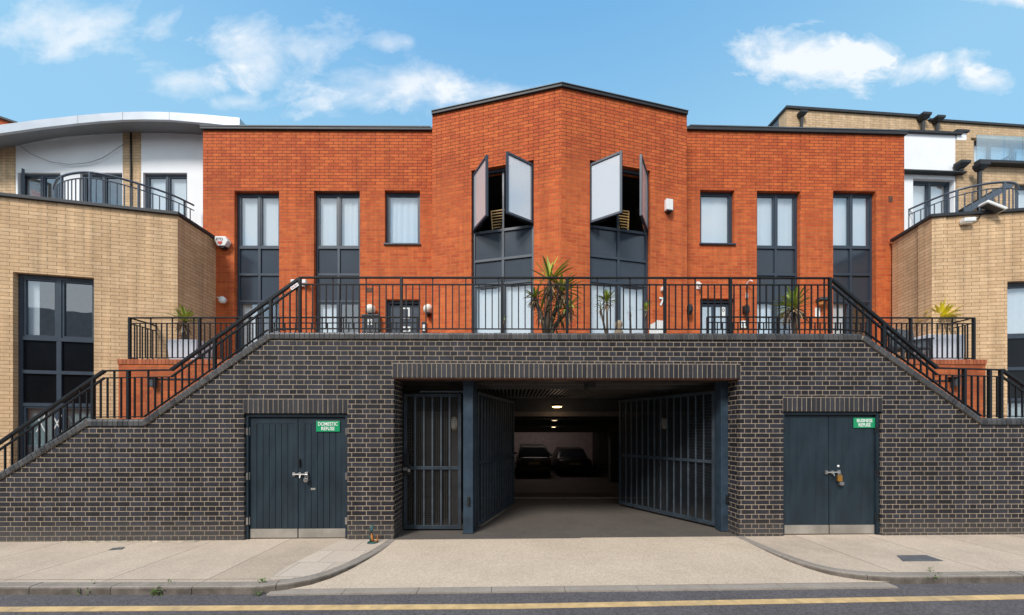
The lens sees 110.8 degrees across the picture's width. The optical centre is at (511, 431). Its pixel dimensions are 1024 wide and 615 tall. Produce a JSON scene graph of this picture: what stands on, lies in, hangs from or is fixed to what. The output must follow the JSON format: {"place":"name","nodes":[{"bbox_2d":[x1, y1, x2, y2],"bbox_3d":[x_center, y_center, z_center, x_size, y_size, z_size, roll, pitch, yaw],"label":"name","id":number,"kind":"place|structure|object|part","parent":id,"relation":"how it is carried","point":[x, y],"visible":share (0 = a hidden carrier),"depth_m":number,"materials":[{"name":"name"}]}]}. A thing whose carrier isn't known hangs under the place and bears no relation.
{"place":"outdoors","nodes":[
{"label":"outdoors","id":0,"kind":"place"},
{"bbox_2d":[0,537,388,581],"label":"pavement","id":1,"kind":"structure","parent":0,"point":[252,560],"depth_m":4.61,"materials":[{"name":"concrete"}]},
{"bbox_2d":[108,547,124,550],"bbox_3d":[-5.642,1.680,5.052,0.163,0.021,0.109,0,0,-17],"label":"stopcock cover","id":2,"kind":"object","parent":1,"relation":"on","point":[119,548],"visible":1,"depth_m":5.05,"materials":[{"name":"metal"}]},
{"bbox_2d":[62,540,198,542],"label":"litter","id":3,"kind":"object","parent":1,"relation":"on","point":[112,541],"visible":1,"depth_m":5.36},
{"bbox_2d":[270,540,386,579],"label":"paving slabs","id":4,"kind":"structure","parent":1,"relation":"on","point":[338,553],"depth_m":4.63,"materials":[{"name":"beige concrete"}]},
{"bbox_2d":[367,524,378,543],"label":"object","id":5,"kind":"object","parent":4,"relation":"on","point":[371,539],"visible":1,"depth_m":5.27,"materials":[{"name":"metal"}]},
{"bbox_2d":[0,583,1023,614],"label":"road","id":6,"kind":"structure","parent":0,"point":[990,607],"depth_m":3.62,"materials":[{"name":"grey asphalt"}]},
{"bbox_2d":[0,539,395,594],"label":"kerb","id":7,"kind":"structure","parent":6,"relation":"on","point":[128,588],"depth_m":3.82,"materials":[{"name":"concrete"}]},
{"bbox_2d":[72,567,941,595],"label":"weeds","id":8,"kind":"object","parent":6,"relation":"on","point":[158,591],"visible":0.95,"depth_m":3.80,"materials":[{"name":"green plant"}]},
{"bbox_2d":[0,594,1023,611],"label":"yellow road line","id":9,"kind":"object","parent":6,"relation":"on","point":[489,606],"visible":1,"depth_m":3.54,"materials":[{"name":"paint"}]},
{"bbox_2d":[266,582,897,595],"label":"edging stones","id":10,"kind":"object","parent":6,"relation":"on","point":[602,588],"visible":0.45,"depth_m":3.87,"materials":[{"name":"grey concrete"}]},
{"bbox_2d":[736,536,1023,583],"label":"kerb","id":11,"kind":"structure","parent":6,"relation":"on","point":[956,577],"depth_m":4.05,"materials":[{"name":"concrete"}]},
{"bbox_2d":[0,0,1023,126],"label":"sky","id":12,"kind":"structure","parent":0,"point":[256,62],"materials":[{"name":"blue"}]},
{"bbox_2d":[394,469,735,539],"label":"garage floor","id":13,"kind":"structure","parent":0,"point":[569,505],"depth_m":6.91,"materials":[{"name":"grey concrete"}]},
{"bbox_2d":[462,380,474,533],"bbox_3d":[-0.714,0.408,5.798,0.179,2.494,0.204,0,0,0],"label":"gate post","id":14,"kind":"object","parent":13,"relation":"on","point":[468,457],"visible":1,"depth_m":5.74,"materials":[{"name":"metal"}]},
{"bbox_2d":[403,391,462,528],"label":"pedestrian gate","id":15,"kind":"structure","parent":14,"relation":"attached to","point":[408,468],"depth_m":5.93,"materials":[{"name":"metal"}]},
{"bbox_2d":[474,382,476,529],"bbox_3d":[-0.631,0.380,5.980,0.060,2.540,0.060,0,0,0],"label":"hinge post","id":16,"kind":"object","parent":13,"relation":"on","point":[475,390],"visible":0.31,"depth_m":5.95,"materials":[{"name":"metal"}]},
{"bbox_2d":[476,391,513,526],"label":"driveway gate","id":17,"kind":"structure","parent":16,"relation":"attached to","point":[503,459],"depth_m":6.70,"materials":[{"name":"metal"}]},
{"bbox_2d":[514,444,550,475],"bbox_3d":[1.076,1.448,19.020,2.040,1.557,4.160,0,0,0],"label":"parked car","id":18,"kind":"object","parent":13,"relation":"on","point":[533,458],"visible":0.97,"depth_m":17.05,"materials":[{"name":"black paint"}]},
{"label":"rear window","id":19,"kind":"part","parent":18,"relation":"part of","materials":[{"name":"black glass"}]},
{"bbox_2d":[402,382,713,524],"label":"garage","id":20,"kind":"structure","parent":13,"relation":"on","point":[586,414],"depth_m":8.69,"materials":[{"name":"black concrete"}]},
{"bbox_2d":[117,359,229,418],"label":"terrace wall","id":21,"kind":"structure","parent":20,"relation":"on","point":[127,364],"depth_m":6.90,"materials":[{"name":"red brick"}]},
{"bbox_2d":[150,378,156,386],"bbox_3d":[-6.991,-0.958,6.837,0.155,0.190,0.129,0,0,-1],"label":"step light","id":22,"kind":"object","parent":21,"relation":"attached to","point":[151,382],"visible":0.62,"depth_m":6.80,"materials":[{"name":"grey plastic"}]},
{"bbox_2d":[128,316,418,358],"bbox_3d":[-4.710,-1.844,7.014,5.703,0.899,0.050,0,0,-1],"label":"metal railing","id":23,"kind":"object","parent":21,"relation":"on","point":[199,323],"visible":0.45,"depth_m":6.99,"materials":[{"name":"metal"}]},
{"bbox_2d":[451,416,457,430],"bbox_3d":[-1.019,-0.145,6.211,0.150,0.262,0.078,0,0,0],"label":"bulkhead lamp","id":24,"kind":"object","parent":20,"relation":"attached to","point":[454,423],"visible":0.66,"depth_m":6.19,"materials":[{"name":"grey metal"}]},
{"bbox_2d":[199,81,907,358],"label":"red brick building","id":25,"kind":"structure","parent":20,"relation":"on","point":[565,171],"depth_m":8.55,"materials":[{"name":"brick"}]},
{"bbox_2d":[217,296,226,303],"bbox_3d":[-6.973,-3.159,8.458,0.330,0.211,0.131,0,0,12],"label":"wall spotlight","id":26,"kind":"object","parent":25,"relation":"attached to","point":[222,299],"depth_m":8.39,"materials":[{"name":"white plastic"}]},
{"bbox_2d":[214,236,230,249],"bbox_3d":[-6.931,-4.518,8.473,0.323,0.280,0.135,0,0,0],"label":"alarm box","id":27,"kind":"object","parent":25,"relation":"attached to","point":[223,242],"visible":1,"depth_m":8.41,"materials":[{"name":"white plastic"}]},
{"bbox_2d":[237,193,278,352],"bbox_3d":[-6.170,-3.630,8.680,1.074,4.380,0.103,0,0,0],"label":"window","id":28,"kind":"structure","parent":25,"relation":"in","point":[257,214],"depth_m":8.67,"materials":[{"name":"glass"}]},
{"bbox_2d":[291,279,307,286],"bbox_3d":[-5.094,-3.563,8.482,0.360,0.130,0.139,0,0,0],"label":"wall floodlight","id":29,"kind":"object","parent":25,"relation":"attached to","point":[304,281],"depth_m":8.42,"materials":[{"name":"white plastic"}]},
{"bbox_2d":[316,193,359,332],"bbox_3d":[-4.242,-3.634,8.693,1.107,4.387,0.106,0,0,0],"label":"window","id":30,"kind":"structure","parent":25,"relation":"in","point":[337,215],"depth_m":8.68,"materials":[{"name":"glass"}]},
{"bbox_2d":[361,314,379,332],"bbox_3d":[-3.380,-2.579,8.482,0.416,0.427,0.159,0,0,0],"label":"mail box","id":31,"kind":"object","parent":25,"relation":"attached to","point":[370,320],"visible":0.46,"depth_m":8.42,"materials":[{"name":"grey metal"}]},
{"bbox_2d":[367,304,375,313],"bbox_3d":[-3.386,-2.916,8.462,0.237,0.256,0.237,0,0,0],"label":"globe lamp","id":32,"kind":"object","parent":25,"relation":"attached to","point":[369,308],"visible":0.6,"depth_m":8.38,"materials":[{"name":"white glass"}]},
{"bbox_2d":[383,193,420,244],"bbox_3d":[-2.657,-5.184,8.641,0.894,1.328,0.230,0,0,0],"label":"window","id":33,"kind":"structure","parent":25,"relation":"in","point":[402,209],"depth_m":8.74,"materials":[{"name":"glass"}]},
{"bbox_2d":[387,301,419,332],"bbox_3d":[-2.642,-2.297,8.694,0.834,1.815,0.075,0,0,0],"label":"front door","id":34,"kind":"structure","parent":25,"relation":"in","point":[396,304],"depth_m":8.69,"materials":[{"name":"paint"}]},
{"bbox_2d":[422,322,425,332],"bbox_3d":[-2.123,-2.511,8.540,0.100,0.280,0.055,0,0,0],"label":"entry phone","id":35,"kind":"object","parent":25,"relation":"attached to","point":[423,326],"visible":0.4,"depth_m":8.52,"materials":[{"name":"white plastic"}]},
{"bbox_2d":[423,304,431,315],"bbox_3d":[-2.008,-2.926,8.470,0.237,0.256,0.237,0,0,0],"label":"globe lamp","id":36,"kind":"object","parent":25,"relation":"attached to","point":[429,309],"visible":0.71,"depth_m":8.40,"materials":[{"name":"white glass"}]},
{"bbox_2d":[491,209,501,229],"bbox_3d":[-0.342,-4.667,8.270,0.345,1.078,0.100,0,0,13],"label":"clothes airer","id":37,"kind":"object","parent":25,"relation":"in","point":[492,222],"visible":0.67,"depth_m":8.27,"materials":[{"name":"brown wood"}]},
{"bbox_2d":[473,151,533,333],"bbox_3d":[-0.249,-3.647,7.648,1.411,4.415,0.620,0,0,13],"label":"window","id":38,"kind":"structure","parent":25,"relation":"in","point":[504,252],"depth_m":7.85,"materials":[{"name":"glass"}]},
{"bbox_2d":[590,150,647,332],"bbox_3d":[2.420,-3.650,7.648,1.458,4.420,0.637,0,0,-12],"label":"window","id":39,"kind":"structure","parent":25,"relation":"in","point":[614,252],"depth_m":7.84,"materials":[{"name":"glass"}]},
{"bbox_2d":[619,210,628,229],"bbox_3d":[2.617,-4.675,8.299,0.345,1.094,0.100,0,0,-12],"label":"clothes airer","id":40,"kind":"object","parent":25,"relation":"in","point":[627,225],"visible":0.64,"depth_m":8.29,"materials":[{"name":"brown wood"}]},
{"bbox_2d":[664,198,672,213],"bbox_3d":[3.543,-5.093,7.981,0.170,0.290,0.099,0,0,-12],"label":"white alarm box","id":41,"kind":"object","parent":25,"relation":"attached to","point":[668,205],"visible":1,"depth_m":7.95,"materials":[{"name":"plastic"}]},
{"bbox_2d":[687,304,692,314],"bbox_3d":[4.237,-2.915,8.446,0.140,0.240,0.167,0,0,-2],"label":"wall lantern","id":42,"kind":"object","parent":25,"relation":"attached to","point":[690,309],"depth_m":8.37,"materials":[{"name":"black plastic"}]},
{"bbox_2d":[700,300,730,333],"bbox_3d":[4.967,-2.306,8.679,0.848,1.832,0.075,0,0,-2],"label":"front door","id":43,"kind":"structure","parent":25,"relation":"in","point":[704,302],"depth_m":8.67,"materials":[{"name":"paint"}]},
{"bbox_2d":[699,192,735,244],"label":"window","id":44,"kind":"structure","parent":25,"relation":"in","point":[715,208],"depth_m":8.73,"materials":[{"name":"glass"}]},
{"bbox_2d":[742,305,749,314],"bbox_3d":[5.623,-2.921,8.489,0.120,0.240,0.158,0,0,-2],"label":"wall lantern","id":45,"kind":"object","parent":25,"relation":"attached to","point":[743,309],"depth_m":8.46,"materials":[{"name":"black plastic"}]},
{"bbox_2d":[757,193,796,333],"bbox_3d":[6.476,-3.645,8.727,1.076,4.411,0.105,0,0,-2],"label":"window","id":46,"kind":"structure","parent":25,"relation":"in","point":[776,213],"depth_m":8.71,"materials":[{"name":"glass"}]},
{"bbox_2d":[816,297,827,306],"bbox_3d":[7.525,-3.131,8.541,0.260,0.200,0.159,0,0,-2],"label":"rusty lantern","id":47,"kind":"object","parent":25,"relation":"attached to","point":[821,301],"visible":0.66,"depth_m":8.50,"materials":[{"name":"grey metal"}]},
{"bbox_2d":[833,193,871,338],"bbox_3d":[8.373,-3.663,8.779,1.073,4.447,0.103,0,0,-2],"label":"window","id":48,"kind":"structure","parent":25,"relation":"in","point":[852,213],"depth_m":8.77,"materials":[{"name":"glass"}]},
{"bbox_2d":[552,404,562,407],"bbox_3d":[1.058,-0.602,8.300,0.258,0.080,0.258,0,0,0],"label":"ceiling lamp","id":49,"kind":"object","parent":20,"relation":"attached to","point":[557,405],"visible":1,"depth_m":8.21,"materials":[{"name":"white plastic"}]},
{"bbox_2d":[662,417,665,429],"bbox_3d":[3.151,-0.170,7.313,0.150,0.262,0.078,0,0,20],"label":"bulkhead lamp","id":50,"kind":"object","parent":20,"relation":"attached to","point":[664,424],"visible":0.35,"depth_m":7.30,"materials":[{"name":"black metal"}]},
{"bbox_2d":[899,359,986,417],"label":"terrace wall","id":51,"kind":"structure","parent":20,"relation":"on","point":[965,363],"depth_m":7.12,"materials":[{"name":"red brick"}]},
{"bbox_2d":[706,316,975,358],"bbox_3d":[6.683,-1.882,7.174,5.510,0.888,0.045,0,0,-1],"label":"metal railing","id":52,"kind":"object","parent":51,"relation":"on","point":[909,330],"visible":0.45,"depth_m":7.19,"materials":[{"name":"metal"}]},
{"bbox_2d":[948,376,960,386],"bbox_3d":[8.849,-1.001,7.059,0.155,0.190,0.129,0,0,-1],"label":"step light","id":53,"kind":"object","parent":51,"relation":"attached to","point":[955,381],"visible":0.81,"depth_m":7.03,"materials":[{"name":"grey plastic"}]},
{"bbox_2d":[949,319,970,357],"bbox_3d":[9.411,-1.888,7.603,0.045,0.887,0.721,0,0,-1],"label":"metal railing","id":54,"kind":"object","parent":51,"relation":"on","point":[964,336],"visible":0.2,"depth_m":7.35,"materials":[{"name":"metal"}]},
{"bbox_2d":[549,447,591,474],"bbox_3d":[3.117,1.548,19.520,2.080,1.357,4.360,0,0,0],"label":"parked car","id":55,"kind":"object","parent":13,"relation":"on","point":[570,459],"visible":0.89,"depth_m":17.66,"materials":[{"name":"paint"}]},
{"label":"rear window","id":56,"kind":"part","parent":55,"relation":"part of","materials":[{"name":"black glass"}]},
{"bbox_2d":[714,382,715,527],"bbox_3d":[3.491,0.380,6.020,0.060,2.540,0.060,0,0,0],"label":"hinge post","id":57,"kind":"object","parent":13,"relation":"on","point":[715,451],"visible":0.26,"depth_m":6.01,"materials":[{"name":"metal"}]},
{"bbox_2d":[619,391,714,525],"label":"driveway gate","id":58,"kind":"structure","parent":57,"relation":"attached to","point":[626,433],"depth_m":6.83,"materials":[{"name":"metal"}]},
{"bbox_2d":[715,381,728,530],"bbox_3d":[3.533,0.394,5.888,0.186,2.493,0.204,0,0,0],"label":"gate post","id":59,"kind":"object","parent":13,"relation":"on","point":[722,499],"visible":0.82,"depth_m":5.83,"materials":[{"name":"metal"}]},
{"bbox_2d":[292,536,883,588],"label":"driveway","id":60,"kind":"structure","parent":0,"point":[412,563],"depth_m":4.49,"materials":[{"name":"beige concrete"}]},
{"bbox_2d":[743,534,1023,571],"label":"pavement","id":61,"kind":"structure","parent":0,"point":[880,553],"depth_m":4.87,"materials":[{"name":"concrete"}]},
{"bbox_2d":[897,555,942,560],"bbox_3d":[5.216,1.644,4.576,0.545,0.022,0.213,0,0,0],"label":"manhole cover","id":62,"kind":"object","parent":61,"relation":"on","point":[915,558],"visible":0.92,"depth_m":4.55,"materials":[{"name":"metal"}]},
{"bbox_2d":[1001,151,1016,159],"bbox_3d":[13.270,-7.239,9.719,0.855,0.639,0.432,0,0,-3],"label":"folding table","id":63,"kind":"object","parent":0,"point":[1009,156],"visible":0.16,"depth_m":9.55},
{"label":"terrace floor","id":64,"kind":"structure","parent":0,"visible":0},
{"bbox_2d":[132,319,154,358],"bbox_3d":[-7.545,-1.825,7.325,0.045,0.860,0.641,0,0,-1],"label":"metal railing","id":65,"kind":"object","parent":64,"relation":"on","point":[137,326],"visible":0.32,"depth_m":7.21,"materials":[{"name":"metal"}]},
{"bbox_2d":[168,339,212,358],"bbox_3d":[-6.766,-1.639,7.445,0.599,0.498,0.419,0,0,-1],"label":"white planter","id":66,"kind":"object","parent":64,"relation":"on","point":[180,347],"visible":0.38,"depth_m":7.24,"materials":[{"name":"white plastic"}]},
{"bbox_2d":[166,304,195,339],"bbox_3d":[-6.903,-2.259,7.397,0.626,0.781,0.560,0,0,-1],"label":"yucca plant","id":67,"kind":"object","parent":66,"relation":"on","point":[185,313],"visible":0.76,"depth_m":7.39,"materials":[{"name":"green plant"}]},
{"bbox_2d":[526,254,584,332],"bbox_3d":[0.737,-2.318,6.415,1.207,1.855,0.848,0,0,-24],"label":"yucca plant","id":68,"kind":"object","parent":64,"relation":"on","point":[562,289],"visible":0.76,"depth_m":6.33,"materials":[{"name":"green plant"}]},
{"bbox_2d":[593,288,618,332],"bbox_3d":[1.729,-2.022,6.447,0.452,1.264,0.436,0,0,32],"label":"yucca plant","id":69,"kind":"object","parent":64,"relation":"on","point":[607,297],"visible":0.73,"depth_m":6.46,"materials":[{"name":"green plant"}]},
{"bbox_2d":[614,320,622,332],"bbox_3d":[1.927,-1.700,6.377,0.170,0.620,0.167,0,0,-1],"label":"garden ornament","id":70,"kind":"object","parent":64,"relation":"on","point":[620,324],"visible":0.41,"depth_m":6.32,"materials":[{"name":"stone"}]},
{"bbox_2d":[644,299,651,332],"bbox_3d":[2.455,-1.899,6.481,0.265,1.019,0.291,0,0,-1],"label":"yucca plant","id":71,"kind":"object","parent":64,"relation":"on","point":[646,305],"visible":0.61,"depth_m":6.48,"materials":[{"name":"green plant"}]},
{"bbox_2d":[649,320,662,332],"bbox_3d":[3.147,-1.878,7.648,0.223,0.976,0.260,0,0,-12],"label":"white box planter","id":72,"kind":"object","parent":64,"relation":"on","point":[659,324],"visible":0.2,"depth_m":7.53,"materials":[{"name":"plastic"}]},
{"bbox_2d":[770,286,813,333],"bbox_3d":[5.198,-2.047,6.563,0.764,1.314,0.683,0,0,-43],"label":"yucca plant","id":73,"kind":"object","parent":64,"relation":"on","point":[795,310],"visible":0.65,"depth_m":6.49,"materials":[{"name":"green plant"}]},
{"bbox_2d":[887,328,934,358],"bbox_3d":[8.464,-1.838,7.571,0.690,0.899,0.466,0,0,-1],"label":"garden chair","id":74,"kind":"object","parent":64,"relation":"on","point":[914,340],"visible":0.22,"depth_m":7.55,"materials":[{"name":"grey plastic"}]},
{"bbox_2d":[914,334,963,357],"bbox_3d":[9.183,-1.722,7.669,0.800,0.663,0.419,0,0,-1],"label":"white planter","id":75,"kind":"object","parent":64,"relation":"on","point":[944,345],"visible":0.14,"depth_m":7.47,"materials":[{"name":"white plastic"}]},
{"bbox_2d":[916,299,963,333],"bbox_3d":[9.319,-2.454,7.679,0.693,0.842,0.748,0,0,-1],"label":"yucca plant","id":76,"kind":"object","parent":75,"relation":"on","point":[945,310],"visible":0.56,"depth_m":7.56,"materials":[{"name":"yellow plant"}]},
{"label":"ground","id":77,"kind":"structure","parent":0,"visible":0},
{"bbox_2d":[0,116,40,196],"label":"distant brick building","id":78,"kind":"structure","parent":77,"relation":"on","point":[3,120],"depth_m":30.00,"materials":[{"name":"brick"}]},
{"bbox_2d":[0,112,244,471],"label":"buff brick building","id":79,"kind":"structure","parent":77,"relation":"on","point":[81,281],"depth_m":7.44,"materials":[{"name":"brick"}]},
{"bbox_2d":[25,174,59,196],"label":"window","id":80,"kind":"structure","parent":79,"relation":"in","point":[43,177],"depth_m":9.27,"materials":[{"name":"paint"}]},
{"bbox_2d":[18,274,93,459],"bbox_3d":[-9.269,-0.923,7.268,1.310,4.486,0.107,0,0,-12],"label":"window","id":81,"kind":"structure","parent":79,"relation":"in","point":[49,367],"depth_m":7.22,"materials":[{"name":"glass"}]},
{"bbox_2d":[18,141,127,164],"bbox_3d":[-11.621,-7.438,9.150,3.432,1.051,0.013,0,0,0],"label":"cable","id":82,"kind":"object","parent":79,"relation":"attached to","point":[79,163],"visible":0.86,"depth_m":9.15,"materials":[{"name":"black"}]},
{"bbox_2d":[83,174,121,203],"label":"window","id":83,"kind":"structure","parent":79,"relation":"in","point":[106,184],"depth_m":9.27,"materials":[{"name":"paint"}]},
{"bbox_2d":[52,171,194,219],"bbox_3d":[-9.849,-5.197,8.464,3.466,1.234,1.189,0,0,0],"label":"balcony railing","id":84,"kind":"object","parent":79,"relation":"on","point":[62,189],"visible":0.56,"depth_m":8.02,"materials":[{"name":"black metal"}]},
{"bbox_2d":[146,174,186,216],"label":"window","id":85,"kind":"structure","parent":79,"relation":"in","point":[175,184],"depth_m":9.35,"materials":[{"name":"glass"}]},
{"bbox_2d":[0,332,1023,541],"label":"brick wall","id":86,"kind":"structure","parent":77,"relation":"on","point":[173,469],"depth_m":5.49,"materials":[{"name":"brick"}]},
{"bbox_2d":[0,278,298,469],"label":"metal railing","id":87,"kind":"object","parent":86,"relation":"on","point":[92,382],"visible":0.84,"depth_m":5.57,"materials":[{"name":"metal"}]},
{"bbox_2d":[290,283,298,289],"bbox_3d":[-3.433,-2.293,5.580,0.141,0.121,0.008,0,0,-1],"label":"sticker","id":88,"kind":"object","parent":87,"relation":"attached to","point":[294,286],"visible":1,"depth_m":5.58,"materials":[{"name":"white paper"}]},
{"bbox_2d":[246,414,346,538],"bbox_3d":[-3.339,0.693,5.551,1.577,1.945,0.185,0,0,-1],"label":"double door","id":89,"kind":"structure","parent":86,"relation":"attached to","point":[296,475],"depth_m":5.52,"materials":[{"name":"paint"}]},
{"bbox_2d":[246,417,298,537],"bbox_3d":[-3.729,0.716,5.510,0.773,1.879,0.076,0,0,-1],"label":"door leaf","id":90,"kind":"structure","parent":89,"relation":"in","point":[273,440],"depth_m":5.51,"materials":[{"name":"paint"}]},
{"bbox_2d":[298,417,346,537],"bbox_3d":[-2.946,0.716,5.521,0.771,1.879,0.076,0,0,-1],"label":"door leaf","id":91,"kind":"structure","parent":89,"relation":"in","point":[321,511],"depth_m":5.52,"materials":[{"name":"paint"}]},
{"bbox_2d":[277,276,851,333],"bbox_3d":[0.887,-2.037,5.673,9.221,0.924,0.045,0,0,-1],"label":"metal railing","id":92,"kind":"object","parent":86,"relation":"on","point":[567,285],"visible":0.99,"depth_m":5.67,"materials":[{"name":"metal"}]},
{"bbox_2d":[783,412,878,534],"bbox_3d":[5.050,0.661,5.672,1.565,1.953,0.178,0,0,-1],"label":"double door","id":93,"kind":"structure","parent":86,"relation":"attached to","point":[830,472],"depth_m":5.64,"materials":[{"name":"paint"}]},
{"bbox_2d":[783,415,828,533],"bbox_3d":[4.662,0.684,5.627,0.768,1.887,0.076,0,0,-1],"label":"door leaf","id":94,"kind":"structure","parent":93,"relation":"in","point":[806,436],"depth_m":5.63,"materials":[{"name":"paint"}]},
{"bbox_2d":[828,415,878,533],"bbox_3d":[5.439,0.684,5.638,0.766,1.887,0.076,0,0,-1],"label":"door leaf","id":95,"kind":"structure","parent":93,"relation":"in","point":[850,504],"depth_m":5.64,"materials":[{"name":"paint"}]},
{"bbox_2d":[832,278,1023,417],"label":"metal railing","id":96,"kind":"object","parent":86,"relation":"on","point":[987,388],"visible":0.86,"depth_m":5.75,"materials":[{"name":"metal"}]},
{"bbox_2d":[768,105,1023,333],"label":"buff apartment block","id":97,"kind":"structure","parent":77,"relation":"on","point":[995,141],"depth_m":11.71,"materials":[{"name":"brick"}]},
{"bbox_2d":[797,110,807,126],"bbox_3d":[9.312,-8.291,11.334,0.240,3.922,0.156,0,0,-4],"label":"rainwater hopper","id":98,"kind":"object","parent":97,"relation":"attached to","point":[801,114],"visible":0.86,"depth_m":11.33,"materials":[{"name":"metal"}]},
{"bbox_2d":[917,111,931,129],"bbox_3d":[13.543,-8.379,11.612,0.300,4.098,0.195,0,0,-4],"label":"rainwater hopper","id":99,"kind":"object","parent":97,"relation":"attached to","point":[923,116],"visible":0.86,"depth_m":11.60,"materials":[{"name":"metal"}]},
{"bbox_2d":[932,114,945,130],"bbox_3d":[14.066,-8.351,11.656,0.280,4.042,0.182,0,0,-4],"label":"rainwater hopper","id":100,"kind":"object","parent":97,"relation":"attached to","point":[937,119],"visible":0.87,"depth_m":11.64,"materials":[{"name":"metal"}]},
{"bbox_2d":[974,141,1023,161],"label":"window","id":101,"kind":"structure","parent":97,"relation":"in","point":[982,150],"depth_m":12.13,"materials":[{"name":"glass"}]},
{"bbox_2d":[890,129,1023,417],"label":"buff brick building","id":102,"kind":"structure","parent":77,"relation":"on","point":[976,268],"depth_m":7.62,"materials":[{"name":"brick"}]},
{"bbox_2d":[913,181,948,224],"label":"window","id":103,"kind":"structure","parent":102,"relation":"in","point":[923,191],"depth_m":9.21,"materials":[{"name":"glass"}]},
{"bbox_2d":[953,159,970,170],"bbox_3d":[11.417,-6.723,8.965,0.260,0.235,0.169,0,0,-3],"label":"rainwater hopper","id":104,"kind":"object","parent":102,"relation":"attached to","point":[961,164],"visible":0.99,"depth_m":8.93,"materials":[{"name":"metal"}]},
{"bbox_2d":[908,181,1019,227],"bbox_3d":[10.852,-5.111,8.384,1.918,1.162,0.617,0,0,25],"label":"balcony railing","id":105,"kind":"object","parent":102,"relation":"on","point":[1003,188],"visible":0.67,"depth_m":8.14,"materials":[{"name":"black metal"}]},
{"bbox_2d":[959,217,975,224],"bbox_3d":[9.688,-4.475,7.514,0.220,0.115,0.119,0,0,7],"label":"security light","id":106,"kind":"object","parent":102,"relation":"attached to","point":[967,221],"visible":1,"depth_m":7.47,"materials":[{"name":"white plastic"}]},
{"bbox_2d":[972,161,990,210],"bbox_3d":[11.765,-5.647,8.862,0.260,2.135,0.169,0,0,-3],"label":"rainwater hopper","id":107,"kind":"object","parent":102,"relation":"attached to","point":[979,167],"visible":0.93,"depth_m":8.86,"materials":[{"name":"metal"}]},
{"bbox_2d":[959,184,1013,211],"bbox_3d":[11.775,-5.786,8.892,1.339,0.848,0.320,0,0,-3],"label":"metal stair","id":108,"kind":"object","parent":102,"relation":"attached to","point":[976,202],"visible":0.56,"depth_m":8.73,"materials":[{"name":"metal"}]},
{"bbox_2d":[976,200,1007,219],"bbox_3d":[10.040,-4.652,7.431,0.469,0.353,0.180,0,0,7],"label":"floodlight","id":109,"kind":"object","parent":102,"relation":"attached to","point":[994,207],"visible":0.97,"depth_m":7.39,"materials":[{"name":"white plastic"}]},
{"bbox_2d":[1007,282,1023,417],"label":"window","id":110,"kind":"structure","parent":102,"relation":"in","point":[1015,291],"depth_m":7.58,"materials":[{"name":"glass"}]},
{"bbox_2d":[1015,186,1023,207],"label":"window","id":111,"kind":"structure","parent":102,"relation":"in","point":[1021,191],"depth_m":9.32,"materials":[{"name":"glass"}]}
]}

